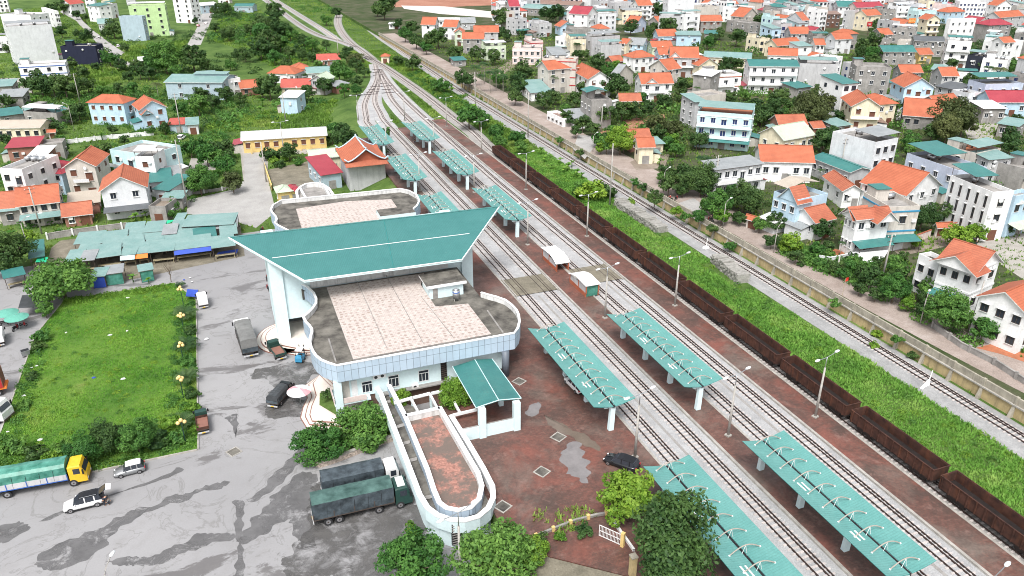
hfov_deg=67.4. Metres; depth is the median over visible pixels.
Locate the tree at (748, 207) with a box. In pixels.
[742,197,762,213]
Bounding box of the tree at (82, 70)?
[74,66,89,76]
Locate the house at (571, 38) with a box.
[563,32,585,57]
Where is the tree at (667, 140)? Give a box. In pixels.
[662,136,673,150]
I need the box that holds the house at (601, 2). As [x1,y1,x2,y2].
[591,0,607,7]
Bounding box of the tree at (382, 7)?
[370,0,394,19]
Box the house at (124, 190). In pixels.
[98,163,152,222]
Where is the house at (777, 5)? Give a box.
[770,3,786,8]
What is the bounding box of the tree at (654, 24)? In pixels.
[645,22,657,29]
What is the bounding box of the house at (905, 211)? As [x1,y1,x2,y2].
[862,183,921,252]
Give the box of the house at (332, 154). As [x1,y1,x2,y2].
[305,147,340,168]
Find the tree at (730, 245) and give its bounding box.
[723,241,737,251]
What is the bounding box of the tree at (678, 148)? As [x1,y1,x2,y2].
[668,143,685,157]
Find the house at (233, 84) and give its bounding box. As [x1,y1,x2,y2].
[228,76,240,93]
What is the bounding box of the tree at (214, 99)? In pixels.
[205,94,220,107]
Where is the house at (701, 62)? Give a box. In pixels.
[691,55,718,77]
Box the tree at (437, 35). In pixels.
[428,27,447,48]
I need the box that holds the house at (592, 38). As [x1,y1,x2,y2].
[582,30,619,55]
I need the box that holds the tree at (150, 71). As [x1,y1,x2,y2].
[140,66,155,80]
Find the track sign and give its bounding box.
[921,370,932,388]
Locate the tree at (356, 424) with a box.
[329,400,392,453]
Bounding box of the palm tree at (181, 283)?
[174,281,185,287]
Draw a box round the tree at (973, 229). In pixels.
[965,223,985,242]
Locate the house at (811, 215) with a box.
[784,203,836,240]
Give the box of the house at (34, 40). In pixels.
[3,19,62,64]
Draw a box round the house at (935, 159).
[905,140,986,203]
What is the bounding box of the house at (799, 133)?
[757,121,815,144]
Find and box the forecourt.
[1,78,31,92]
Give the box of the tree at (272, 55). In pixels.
[266,49,281,64]
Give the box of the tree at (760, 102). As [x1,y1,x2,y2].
[746,98,763,106]
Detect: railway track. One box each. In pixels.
[265,0,365,52]
[275,0,338,39]
[336,14,1023,558]
[361,64,752,561]
[372,70,835,575]
[376,35,1023,444]
[376,70,929,575]
[378,69,975,575]
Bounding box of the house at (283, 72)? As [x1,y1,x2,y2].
[266,65,303,82]
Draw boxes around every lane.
[187,152,273,227]
[894,235,973,254]
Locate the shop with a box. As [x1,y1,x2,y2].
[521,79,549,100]
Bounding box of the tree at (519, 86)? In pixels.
[511,78,528,92]
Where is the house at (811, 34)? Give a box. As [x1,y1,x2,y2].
[806,30,828,46]
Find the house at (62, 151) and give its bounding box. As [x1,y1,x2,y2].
[39,138,68,159]
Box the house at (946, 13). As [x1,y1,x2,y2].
[936,7,964,23]
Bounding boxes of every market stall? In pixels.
[1,266,25,288]
[28,239,46,268]
[65,248,86,263]
[73,230,106,248]
[78,236,104,259]
[80,249,101,268]
[91,266,109,288]
[94,242,121,266]
[100,229,128,248]
[102,234,127,260]
[104,263,125,285]
[120,243,139,264]
[122,234,144,243]
[125,221,145,234]
[129,227,163,239]
[135,241,152,263]
[137,262,154,282]
[142,220,166,240]
[145,236,164,254]
[148,238,175,263]
[161,223,178,234]
[164,228,192,253]
[172,212,187,222]
[173,233,212,261]
[178,219,207,229]
[181,212,239,235]
[193,226,218,252]
[210,234,236,260]
[215,215,238,235]
[219,222,237,244]
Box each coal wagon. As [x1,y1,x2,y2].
[492,145,516,165]
[509,158,535,179]
[529,172,558,195]
[551,188,583,214]
[576,206,613,235]
[605,227,646,260]
[638,251,686,289]
[677,280,733,323]
[724,314,790,365]
[780,355,861,416]
[850,406,950,481]
[938,470,1023,554]
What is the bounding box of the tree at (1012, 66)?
[1008,60,1016,71]
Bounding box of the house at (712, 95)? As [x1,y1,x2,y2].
[686,89,725,100]
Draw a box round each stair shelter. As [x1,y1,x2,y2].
[541,245,569,271]
[568,271,600,296]
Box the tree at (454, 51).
[446,46,463,56]
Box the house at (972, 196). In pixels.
[939,162,1013,240]
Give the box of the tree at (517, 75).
[509,71,526,85]
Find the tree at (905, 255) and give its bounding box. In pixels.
[896,250,909,261]
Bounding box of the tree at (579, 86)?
[576,81,584,91]
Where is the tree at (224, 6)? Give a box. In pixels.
[214,1,231,13]
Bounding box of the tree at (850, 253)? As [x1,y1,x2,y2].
[844,251,862,262]
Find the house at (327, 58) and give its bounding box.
[316,53,340,65]
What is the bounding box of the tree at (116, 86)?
[113,82,122,89]
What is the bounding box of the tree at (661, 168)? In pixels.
[658,164,676,174]
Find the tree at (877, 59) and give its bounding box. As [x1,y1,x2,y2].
[863,53,882,62]
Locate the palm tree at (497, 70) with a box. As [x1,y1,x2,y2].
[490,69,502,90]
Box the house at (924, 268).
[911,251,938,293]
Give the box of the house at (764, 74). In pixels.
[740,59,799,93]
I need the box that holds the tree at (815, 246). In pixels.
[809,241,825,252]
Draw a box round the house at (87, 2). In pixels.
[85,0,96,7]
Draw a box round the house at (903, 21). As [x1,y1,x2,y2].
[891,17,914,26]
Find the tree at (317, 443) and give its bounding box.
[288,420,350,467]
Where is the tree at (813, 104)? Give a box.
[789,85,831,120]
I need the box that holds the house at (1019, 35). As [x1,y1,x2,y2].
[1014,32,1023,54]
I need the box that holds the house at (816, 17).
[806,5,827,30]
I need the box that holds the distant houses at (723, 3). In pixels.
[491,0,1023,15]
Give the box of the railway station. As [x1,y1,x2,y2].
[228,188,520,429]
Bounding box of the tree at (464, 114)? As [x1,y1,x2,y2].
[456,106,481,129]
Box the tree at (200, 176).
[183,164,215,195]
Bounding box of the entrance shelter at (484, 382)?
[452,359,520,439]
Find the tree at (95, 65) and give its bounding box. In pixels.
[90,62,98,69]
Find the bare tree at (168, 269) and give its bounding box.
[162,260,172,281]
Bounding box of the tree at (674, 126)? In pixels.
[661,120,683,135]
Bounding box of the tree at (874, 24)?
[871,18,878,27]
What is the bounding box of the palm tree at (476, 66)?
[469,65,480,86]
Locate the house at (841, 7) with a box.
[832,1,854,17]
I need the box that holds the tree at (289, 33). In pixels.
[283,27,298,40]
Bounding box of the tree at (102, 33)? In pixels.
[99,28,113,35]
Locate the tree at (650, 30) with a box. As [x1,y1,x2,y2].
[644,25,661,37]
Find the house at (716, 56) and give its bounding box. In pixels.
[703,51,751,67]
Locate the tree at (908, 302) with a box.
[898,296,915,311]
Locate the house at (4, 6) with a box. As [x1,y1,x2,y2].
[0,0,10,12]
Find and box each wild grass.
[0,7,359,260]
[59,58,126,85]
[119,38,187,61]
[207,100,337,129]
[284,0,336,33]
[342,17,401,65]
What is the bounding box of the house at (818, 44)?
[809,38,825,52]
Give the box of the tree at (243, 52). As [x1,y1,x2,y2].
[238,47,253,60]
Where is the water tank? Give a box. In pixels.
[452,288,459,301]
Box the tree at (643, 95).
[638,92,646,105]
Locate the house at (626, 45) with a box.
[619,38,632,54]
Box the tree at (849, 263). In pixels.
[843,259,856,271]
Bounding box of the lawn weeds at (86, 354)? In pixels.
[0,284,197,464]
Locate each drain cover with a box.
[225,447,242,456]
[495,500,511,513]
[511,377,526,385]
[533,466,550,477]
[550,432,566,441]
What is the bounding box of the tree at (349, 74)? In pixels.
[341,69,355,80]
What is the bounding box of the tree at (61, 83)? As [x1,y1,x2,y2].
[50,75,76,97]
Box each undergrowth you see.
[0,3,262,129]
[0,71,255,175]
[0,126,236,231]
[205,9,342,130]
[207,7,356,130]
[209,7,330,59]
[284,0,337,24]
[407,70,491,127]
[505,65,842,216]
[516,151,1018,492]
[775,234,984,347]
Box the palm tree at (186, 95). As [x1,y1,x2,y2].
[182,94,191,104]
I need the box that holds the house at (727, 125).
[693,100,759,150]
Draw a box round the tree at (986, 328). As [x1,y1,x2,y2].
[969,317,1000,341]
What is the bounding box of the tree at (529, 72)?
[522,68,533,75]
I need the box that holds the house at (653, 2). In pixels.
[650,0,655,15]
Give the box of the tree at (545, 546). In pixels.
[521,533,550,568]
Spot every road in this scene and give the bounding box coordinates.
[383,33,1023,392]
[573,135,595,158]
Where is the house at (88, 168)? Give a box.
[61,145,110,191]
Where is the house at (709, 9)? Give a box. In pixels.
[694,2,718,14]
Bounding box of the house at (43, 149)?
[27,145,65,160]
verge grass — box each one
[338,49,539,151]
[384,106,398,122]
[401,87,440,119]
[471,93,970,391]
[511,149,1023,515]
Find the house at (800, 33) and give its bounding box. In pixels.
[784,26,808,41]
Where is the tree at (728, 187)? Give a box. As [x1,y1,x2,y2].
[724,184,736,193]
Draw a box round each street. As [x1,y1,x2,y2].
[61,11,133,65]
[188,13,213,45]
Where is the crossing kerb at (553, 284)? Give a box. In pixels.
[501,263,622,296]
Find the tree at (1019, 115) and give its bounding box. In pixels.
[1011,114,1023,118]
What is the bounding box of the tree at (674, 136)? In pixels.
[665,132,679,143]
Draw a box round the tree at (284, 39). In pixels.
[276,35,289,52]
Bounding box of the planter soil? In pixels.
[327,428,389,450]
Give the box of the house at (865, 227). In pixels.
[838,205,899,253]
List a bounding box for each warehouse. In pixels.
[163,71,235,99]
[199,1,217,13]
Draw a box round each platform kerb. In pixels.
[388,152,661,465]
[396,128,852,575]
[430,119,1023,575]
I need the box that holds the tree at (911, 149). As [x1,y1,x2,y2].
[903,145,915,155]
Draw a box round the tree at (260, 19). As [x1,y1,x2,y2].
[250,14,273,30]
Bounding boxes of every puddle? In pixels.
[525,402,540,416]
[544,415,600,450]
[559,441,590,482]
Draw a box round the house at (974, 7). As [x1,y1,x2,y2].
[954,0,985,17]
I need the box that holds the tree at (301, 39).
[297,33,307,45]
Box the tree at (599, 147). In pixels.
[595,140,606,153]
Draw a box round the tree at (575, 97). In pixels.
[565,91,580,107]
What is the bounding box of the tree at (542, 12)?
[537,6,550,20]
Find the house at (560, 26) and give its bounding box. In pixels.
[554,20,570,34]
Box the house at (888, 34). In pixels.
[873,28,893,45]
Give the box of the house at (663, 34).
[650,29,676,40]
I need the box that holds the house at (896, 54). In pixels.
[878,45,916,64]
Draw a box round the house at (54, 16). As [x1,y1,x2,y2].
[41,7,61,26]
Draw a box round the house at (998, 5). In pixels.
[985,0,1012,16]
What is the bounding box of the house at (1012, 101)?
[976,90,1023,116]
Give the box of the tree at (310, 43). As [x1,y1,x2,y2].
[304,36,319,50]
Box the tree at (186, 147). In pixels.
[180,139,200,157]
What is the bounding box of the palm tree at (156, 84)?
[150,82,161,92]
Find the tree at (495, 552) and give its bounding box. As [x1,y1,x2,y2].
[448,516,545,575]
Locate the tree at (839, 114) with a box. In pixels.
[833,109,844,119]
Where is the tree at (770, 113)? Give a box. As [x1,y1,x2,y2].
[754,103,774,125]
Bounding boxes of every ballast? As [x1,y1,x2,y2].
[263,0,367,52]
[273,0,340,39]
[334,15,1023,561]
[356,64,759,569]
[367,30,1023,453]
[369,71,846,575]
[373,70,933,575]
[382,69,985,575]
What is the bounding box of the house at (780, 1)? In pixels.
[775,0,788,4]
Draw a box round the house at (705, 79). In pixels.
[687,68,721,91]
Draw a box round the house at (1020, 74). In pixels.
[1009,71,1023,89]
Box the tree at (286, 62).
[279,56,292,65]
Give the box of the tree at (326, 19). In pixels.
[320,14,332,25]
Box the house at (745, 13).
[731,7,757,20]
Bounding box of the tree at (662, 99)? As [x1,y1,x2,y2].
[656,94,672,107]
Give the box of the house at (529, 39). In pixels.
[524,34,542,57]
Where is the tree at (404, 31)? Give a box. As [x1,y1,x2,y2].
[398,26,412,41]
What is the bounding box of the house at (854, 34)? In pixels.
[833,28,858,40]
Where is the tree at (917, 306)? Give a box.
[914,299,929,314]
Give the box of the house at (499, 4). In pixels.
[496,1,504,9]
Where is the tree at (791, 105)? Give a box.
[783,96,796,108]
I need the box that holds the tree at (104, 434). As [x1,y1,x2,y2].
[87,417,123,452]
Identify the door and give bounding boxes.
[44,218,51,224]
[80,215,90,225]
[154,214,162,220]
[176,127,182,133]
[190,128,196,134]
[329,180,336,188]
[341,380,357,397]
[560,87,564,92]
[642,156,648,163]
[717,143,724,148]
[781,173,788,178]
[851,198,857,205]
[855,180,860,187]
[986,230,996,240]
[989,117,994,123]
[1008,110,1014,116]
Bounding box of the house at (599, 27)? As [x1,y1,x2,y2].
[591,24,610,31]
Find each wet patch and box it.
[0,521,30,542]
[35,480,229,570]
[41,511,63,520]
[106,533,234,565]
[108,467,183,495]
[225,414,238,435]
[232,500,244,575]
[236,471,333,549]
[250,448,304,501]
[251,361,318,418]
[281,482,426,575]
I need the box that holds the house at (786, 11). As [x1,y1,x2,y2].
[781,7,799,14]
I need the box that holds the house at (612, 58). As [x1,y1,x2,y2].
[605,55,622,66]
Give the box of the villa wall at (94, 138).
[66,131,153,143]
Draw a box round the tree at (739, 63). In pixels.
[731,58,743,70]
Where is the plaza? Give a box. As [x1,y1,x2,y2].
[0,229,506,575]
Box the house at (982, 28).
[972,18,1013,42]
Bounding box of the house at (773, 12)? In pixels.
[765,10,779,15]
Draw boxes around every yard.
[240,148,319,178]
[523,556,621,575]
[833,249,843,254]
[965,123,997,138]
[977,230,1023,278]
[977,344,1023,361]
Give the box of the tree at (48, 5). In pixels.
[43,3,57,9]
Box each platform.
[361,138,733,575]
[398,127,884,575]
[432,119,1023,575]
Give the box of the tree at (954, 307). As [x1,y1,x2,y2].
[920,286,975,328]
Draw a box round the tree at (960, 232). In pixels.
[939,223,973,242]
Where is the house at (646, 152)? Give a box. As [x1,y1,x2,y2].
[633,137,660,163]
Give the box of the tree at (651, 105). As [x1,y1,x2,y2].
[643,100,656,112]
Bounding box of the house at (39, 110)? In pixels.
[21,101,74,124]
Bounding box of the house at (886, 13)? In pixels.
[874,6,895,19]
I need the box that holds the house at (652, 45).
[647,40,672,55]
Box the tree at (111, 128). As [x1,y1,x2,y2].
[106,125,119,134]
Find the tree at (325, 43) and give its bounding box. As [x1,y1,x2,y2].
[321,40,330,50]
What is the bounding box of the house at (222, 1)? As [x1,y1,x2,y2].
[218,0,231,2]
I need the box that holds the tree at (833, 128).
[824,125,838,132]
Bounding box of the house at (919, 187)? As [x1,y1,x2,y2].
[858,160,942,206]
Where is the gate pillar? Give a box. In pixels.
[628,552,638,575]
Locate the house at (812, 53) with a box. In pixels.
[808,51,823,55]
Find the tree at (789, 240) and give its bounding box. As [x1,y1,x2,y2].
[778,231,803,250]
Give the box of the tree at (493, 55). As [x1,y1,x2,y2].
[487,48,500,64]
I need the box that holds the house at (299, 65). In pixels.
[291,62,308,73]
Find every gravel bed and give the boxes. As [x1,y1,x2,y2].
[392,139,810,575]
[436,138,953,575]
[463,98,1023,458]
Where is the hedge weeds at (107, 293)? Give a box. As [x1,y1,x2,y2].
[61,283,171,304]
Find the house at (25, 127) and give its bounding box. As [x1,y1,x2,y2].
[0,119,52,140]
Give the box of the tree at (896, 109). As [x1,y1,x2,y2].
[887,97,902,117]
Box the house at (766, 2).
[762,0,780,7]
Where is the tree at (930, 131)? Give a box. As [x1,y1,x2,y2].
[921,123,942,140]
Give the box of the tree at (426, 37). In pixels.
[416,33,433,45]
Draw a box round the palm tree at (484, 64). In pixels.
[479,61,490,83]
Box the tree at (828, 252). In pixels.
[823,248,835,256]
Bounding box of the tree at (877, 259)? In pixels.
[871,256,883,265]
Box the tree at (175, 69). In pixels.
[167,64,181,73]
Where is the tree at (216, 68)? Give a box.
[209,65,223,70]
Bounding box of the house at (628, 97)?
[612,93,641,105]
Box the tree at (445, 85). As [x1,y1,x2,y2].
[436,77,452,90]
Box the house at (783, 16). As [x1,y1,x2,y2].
[775,14,789,17]
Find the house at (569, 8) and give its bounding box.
[566,6,572,21]
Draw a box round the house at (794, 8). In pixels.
[784,3,798,10]
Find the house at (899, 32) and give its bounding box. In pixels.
[891,23,917,43]
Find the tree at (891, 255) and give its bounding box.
[887,254,903,262]
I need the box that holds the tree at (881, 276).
[876,271,890,284]
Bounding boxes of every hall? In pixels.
[335,134,389,190]
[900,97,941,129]
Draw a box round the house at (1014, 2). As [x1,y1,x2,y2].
[1009,0,1023,5]
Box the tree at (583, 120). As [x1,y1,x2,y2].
[574,114,591,132]
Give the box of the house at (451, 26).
[442,19,460,39]
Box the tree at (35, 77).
[26,69,48,95]
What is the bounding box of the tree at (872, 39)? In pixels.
[855,31,884,47]
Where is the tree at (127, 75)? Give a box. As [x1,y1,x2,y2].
[121,71,133,80]
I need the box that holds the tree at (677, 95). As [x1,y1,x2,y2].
[672,88,687,101]
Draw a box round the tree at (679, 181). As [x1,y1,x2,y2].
[674,175,685,185]
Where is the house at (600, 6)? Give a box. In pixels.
[592,4,605,7]
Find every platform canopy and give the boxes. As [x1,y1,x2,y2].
[359,124,393,155]
[383,153,426,193]
[402,120,439,153]
[417,191,458,212]
[433,148,478,189]
[472,185,531,236]
[528,322,634,430]
[607,308,722,409]
[643,455,802,575]
[742,430,936,575]
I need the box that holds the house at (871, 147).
[829,125,900,170]
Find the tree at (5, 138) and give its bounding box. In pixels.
[0,133,11,143]
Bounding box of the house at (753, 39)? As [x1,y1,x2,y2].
[745,32,769,52]
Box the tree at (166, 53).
[143,39,181,74]
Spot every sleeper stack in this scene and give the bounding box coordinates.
[613,197,667,232]
[710,253,750,283]
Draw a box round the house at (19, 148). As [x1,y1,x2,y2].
[1,135,44,162]
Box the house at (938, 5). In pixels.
[933,1,954,8]
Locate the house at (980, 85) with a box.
[967,72,1023,91]
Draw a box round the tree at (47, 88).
[37,73,60,96]
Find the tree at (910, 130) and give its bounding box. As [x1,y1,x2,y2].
[904,129,921,138]
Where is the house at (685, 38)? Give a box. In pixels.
[671,31,701,45]
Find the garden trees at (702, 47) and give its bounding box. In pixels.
[506,9,1015,56]
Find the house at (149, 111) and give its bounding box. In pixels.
[129,95,167,129]
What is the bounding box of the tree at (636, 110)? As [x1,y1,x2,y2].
[629,101,647,120]
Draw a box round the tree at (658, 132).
[647,123,666,137]
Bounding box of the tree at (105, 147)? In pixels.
[84,142,112,155]
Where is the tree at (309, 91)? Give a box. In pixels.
[300,85,316,99]
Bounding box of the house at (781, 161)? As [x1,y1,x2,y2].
[753,144,815,182]
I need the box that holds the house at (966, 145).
[947,137,1002,161]
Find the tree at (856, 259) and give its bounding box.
[844,254,862,266]
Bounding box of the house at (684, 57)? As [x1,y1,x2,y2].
[667,46,699,77]
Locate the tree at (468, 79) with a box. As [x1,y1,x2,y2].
[461,74,476,89]
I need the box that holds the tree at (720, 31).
[716,27,724,39]
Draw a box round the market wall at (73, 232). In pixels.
[45,222,126,239]
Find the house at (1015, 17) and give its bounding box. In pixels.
[984,10,1023,28]
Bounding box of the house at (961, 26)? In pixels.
[943,18,975,46]
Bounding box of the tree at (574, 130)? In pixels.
[570,125,581,137]
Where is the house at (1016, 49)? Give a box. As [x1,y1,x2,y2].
[982,36,1023,59]
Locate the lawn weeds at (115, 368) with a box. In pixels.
[1,285,197,466]
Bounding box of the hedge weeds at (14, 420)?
[0,336,51,463]
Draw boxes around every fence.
[534,510,607,533]
[613,521,634,551]
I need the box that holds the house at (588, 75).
[576,62,610,96]
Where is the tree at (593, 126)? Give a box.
[584,122,600,135]
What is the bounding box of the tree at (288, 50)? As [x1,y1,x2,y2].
[283,46,295,58]
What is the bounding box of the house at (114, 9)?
[103,0,118,17]
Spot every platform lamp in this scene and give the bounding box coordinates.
[396,90,409,119]
[409,151,426,190]
[425,116,440,149]
[437,499,477,574]
[464,153,481,192]
[474,119,488,153]
[517,198,537,245]
[518,150,534,189]
[579,191,597,236]
[596,262,619,318]
[624,385,655,457]
[669,251,690,306]
[723,366,750,437]
[811,350,839,418]
[995,561,1010,575]
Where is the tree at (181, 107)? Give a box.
[171,102,187,113]
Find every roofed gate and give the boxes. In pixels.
[46,129,57,138]
[745,213,760,230]
[933,221,952,236]
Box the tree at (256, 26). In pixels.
[252,22,269,36]
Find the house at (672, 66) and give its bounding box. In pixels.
[648,58,681,84]
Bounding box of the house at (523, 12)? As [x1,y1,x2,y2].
[520,7,526,16]
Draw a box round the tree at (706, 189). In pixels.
[698,182,712,197]
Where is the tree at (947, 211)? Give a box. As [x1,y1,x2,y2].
[938,201,953,217]
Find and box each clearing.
[402,6,491,17]
[491,60,530,74]
[600,114,664,132]
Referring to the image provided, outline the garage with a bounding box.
[185,116,198,134]
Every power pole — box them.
[24,187,42,233]
[171,140,188,207]
[173,94,181,132]
[260,142,266,181]
[527,93,528,137]
[609,143,613,204]
[842,137,848,157]
[882,234,895,274]
[968,280,984,331]
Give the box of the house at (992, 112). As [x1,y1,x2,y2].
[969,100,1010,123]
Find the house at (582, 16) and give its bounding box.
[568,5,597,27]
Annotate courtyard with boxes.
[267,161,313,192]
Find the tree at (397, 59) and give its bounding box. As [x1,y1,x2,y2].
[393,56,403,64]
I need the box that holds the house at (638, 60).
[622,50,655,72]
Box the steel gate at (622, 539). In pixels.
[599,525,625,547]
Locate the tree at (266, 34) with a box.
[255,29,281,48]
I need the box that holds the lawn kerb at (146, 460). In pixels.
[0,282,198,472]
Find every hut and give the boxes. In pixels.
[273,184,293,200]
[288,184,297,197]
[380,53,390,63]
[388,22,399,28]
[808,120,825,136]
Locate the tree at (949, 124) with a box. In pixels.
[932,111,963,142]
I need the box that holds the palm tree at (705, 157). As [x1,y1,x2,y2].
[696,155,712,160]
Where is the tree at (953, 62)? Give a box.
[945,58,958,66]
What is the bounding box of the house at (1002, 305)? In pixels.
[968,280,1023,353]
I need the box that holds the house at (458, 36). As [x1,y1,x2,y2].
[454,27,464,45]
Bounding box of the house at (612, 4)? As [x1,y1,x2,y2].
[608,0,632,16]
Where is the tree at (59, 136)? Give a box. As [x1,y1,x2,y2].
[52,135,66,142]
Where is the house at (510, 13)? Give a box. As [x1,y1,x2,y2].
[501,7,514,28]
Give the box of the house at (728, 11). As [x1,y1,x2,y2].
[722,5,754,21]
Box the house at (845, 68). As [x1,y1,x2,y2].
[841,61,851,77]
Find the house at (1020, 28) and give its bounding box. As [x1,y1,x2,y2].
[1014,26,1023,35]
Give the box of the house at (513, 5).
[506,0,519,15]
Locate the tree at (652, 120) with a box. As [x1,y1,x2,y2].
[645,114,668,132]
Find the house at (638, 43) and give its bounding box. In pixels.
[629,37,648,51]
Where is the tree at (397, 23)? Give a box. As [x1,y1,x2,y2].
[391,18,402,28]
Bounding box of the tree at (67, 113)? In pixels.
[60,109,77,124]
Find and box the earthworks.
[394,0,490,6]
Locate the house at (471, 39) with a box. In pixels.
[462,32,484,53]
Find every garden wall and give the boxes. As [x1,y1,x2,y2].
[192,186,236,193]
[819,243,902,261]
[917,229,931,239]
[930,321,1023,383]
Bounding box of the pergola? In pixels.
[394,390,476,416]
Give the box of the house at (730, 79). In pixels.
[702,65,744,94]
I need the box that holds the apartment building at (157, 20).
[127,1,174,35]
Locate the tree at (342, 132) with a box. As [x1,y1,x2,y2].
[332,122,353,144]
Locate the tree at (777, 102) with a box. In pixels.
[764,97,790,113]
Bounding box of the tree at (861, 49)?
[854,44,871,55]
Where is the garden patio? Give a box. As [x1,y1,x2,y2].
[188,158,215,170]
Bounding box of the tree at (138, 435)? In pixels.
[114,416,156,451]
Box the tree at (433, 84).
[429,79,440,90]
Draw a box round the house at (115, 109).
[85,94,136,124]
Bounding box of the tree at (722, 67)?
[717,64,728,69]
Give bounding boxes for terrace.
[295,182,333,197]
[375,384,495,547]
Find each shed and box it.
[0,78,18,91]
[0,88,30,107]
[0,106,23,119]
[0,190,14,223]
[0,208,22,225]
[47,106,66,112]
[67,189,100,213]
[147,167,171,196]
[148,198,178,220]
[151,173,192,199]
[161,190,187,209]
[164,165,181,175]
[233,3,256,12]
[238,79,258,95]
[305,154,343,188]
[331,80,349,93]
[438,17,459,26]
[521,4,563,15]
[540,0,584,11]
[547,110,571,126]
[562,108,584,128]
[652,136,665,154]
[704,30,717,38]
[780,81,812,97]
[820,117,853,129]
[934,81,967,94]
[996,116,1023,136]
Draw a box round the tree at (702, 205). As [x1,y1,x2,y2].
[699,197,708,211]
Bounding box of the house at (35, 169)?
[0,154,61,191]
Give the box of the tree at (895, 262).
[886,256,910,273]
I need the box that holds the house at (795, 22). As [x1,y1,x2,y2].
[786,18,807,26]
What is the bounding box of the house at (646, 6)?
[631,0,653,19]
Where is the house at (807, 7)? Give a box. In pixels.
[804,3,827,13]
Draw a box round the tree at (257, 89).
[251,84,265,97]
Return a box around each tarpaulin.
[18,295,52,314]
[35,257,49,266]
[185,289,198,301]
[216,249,238,258]
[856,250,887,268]
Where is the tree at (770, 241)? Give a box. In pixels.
[762,234,779,248]
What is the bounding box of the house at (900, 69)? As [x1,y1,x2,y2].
[888,64,923,87]
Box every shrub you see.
[0,434,29,454]
[16,398,31,409]
[22,444,49,461]
[24,370,37,380]
[29,328,50,340]
[29,340,48,350]
[39,450,63,459]
[49,436,75,454]
[146,429,168,450]
[147,417,162,434]
[154,415,182,433]
[163,428,184,443]
[179,352,195,365]
[182,323,196,335]
[182,401,201,411]
[184,388,201,398]
[187,424,200,435]
[259,147,281,159]
[269,156,278,162]
[273,159,285,168]
[293,157,303,165]
[555,136,563,142]
[571,181,588,196]
[573,179,607,200]
[575,149,583,155]
[597,182,617,196]
[630,178,638,185]
[637,183,646,190]
[670,206,682,214]
[679,211,692,219]
[706,224,718,232]
[797,261,804,266]
[827,297,841,307]
[868,340,879,348]
[870,329,883,336]
[890,334,905,342]
[906,350,919,358]
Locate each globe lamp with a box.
[176,286,183,304]
[176,375,183,397]
[176,418,186,442]
[177,312,184,328]
[177,341,183,356]
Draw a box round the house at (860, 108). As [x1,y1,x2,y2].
[840,89,887,127]
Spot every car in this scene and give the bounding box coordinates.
[0,397,14,422]
[63,483,110,513]
[114,458,145,478]
[177,134,186,139]
[564,377,581,394]
[603,453,640,472]
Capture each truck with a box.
[0,326,5,345]
[0,365,8,395]
[0,455,92,497]
[192,408,208,433]
[195,291,208,307]
[232,317,258,356]
[264,338,286,359]
[266,380,294,407]
[309,475,413,525]
[319,456,401,488]
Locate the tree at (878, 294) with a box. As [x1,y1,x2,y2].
[868,287,884,301]
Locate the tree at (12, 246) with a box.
[0,230,38,269]
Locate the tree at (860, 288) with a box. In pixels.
[852,282,869,295]
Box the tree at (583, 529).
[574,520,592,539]
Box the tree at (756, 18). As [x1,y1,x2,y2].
[753,13,762,23]
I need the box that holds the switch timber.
[364,69,393,94]
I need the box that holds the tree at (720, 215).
[713,209,732,225]
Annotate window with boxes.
[2,174,10,180]
[6,213,13,220]
[12,152,19,157]
[13,175,22,184]
[21,207,28,213]
[40,204,47,210]
[50,203,56,209]
[68,217,75,223]
[70,169,76,176]
[74,185,80,191]
[84,172,93,180]
[109,192,116,199]
[127,159,133,166]
[131,190,139,197]
[141,161,148,167]
[254,142,259,147]
[361,380,372,392]
[388,374,399,386]
[418,369,428,381]
[699,116,704,122]
[709,128,714,134]
[710,117,715,123]
[719,130,725,135]
[721,119,727,124]
[724,170,730,178]
[731,130,736,136]
[732,119,737,124]
[732,169,737,176]
[740,170,745,177]
[742,131,747,136]
[743,120,748,125]
[748,167,753,174]
[755,166,760,173]
[763,166,769,172]
[772,167,778,173]
[773,199,778,207]
[781,202,786,210]
[789,205,794,213]
[793,167,799,173]
[803,167,809,174]
[843,194,849,201]
[857,221,866,230]
[869,111,875,116]
[869,222,875,228]
[880,222,886,227]
[898,215,907,223]
[913,279,920,288]
[917,263,924,272]
[919,191,924,198]
[927,267,933,277]
[931,187,936,195]
[933,170,938,177]
[939,265,947,275]
[949,181,954,193]
[951,269,958,279]
[953,199,958,211]
[957,184,961,196]
[961,202,966,215]
[963,273,970,284]
[965,187,970,200]
[969,206,974,219]
[969,295,975,306]
[973,191,978,204]
[978,210,983,222]
[979,301,990,312]
[982,195,987,208]
[987,268,993,278]
[993,213,1000,221]
[995,307,1005,319]
[997,198,1005,206]
[1004,334,1015,345]
[1010,313,1022,325]
[1013,203,1019,212]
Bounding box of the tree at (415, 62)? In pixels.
[403,54,421,70]
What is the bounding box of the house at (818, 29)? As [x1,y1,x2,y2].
[808,25,823,31]
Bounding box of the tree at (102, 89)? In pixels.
[94,85,109,93]
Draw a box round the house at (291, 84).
[280,78,316,94]
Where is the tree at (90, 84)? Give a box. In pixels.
[81,77,96,92]
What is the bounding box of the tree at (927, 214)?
[916,202,943,230]
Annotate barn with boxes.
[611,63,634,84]
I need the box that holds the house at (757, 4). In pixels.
[748,0,763,11]
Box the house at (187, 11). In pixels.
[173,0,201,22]
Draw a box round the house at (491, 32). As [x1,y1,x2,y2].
[473,25,498,39]
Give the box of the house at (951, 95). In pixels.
[925,93,960,108]

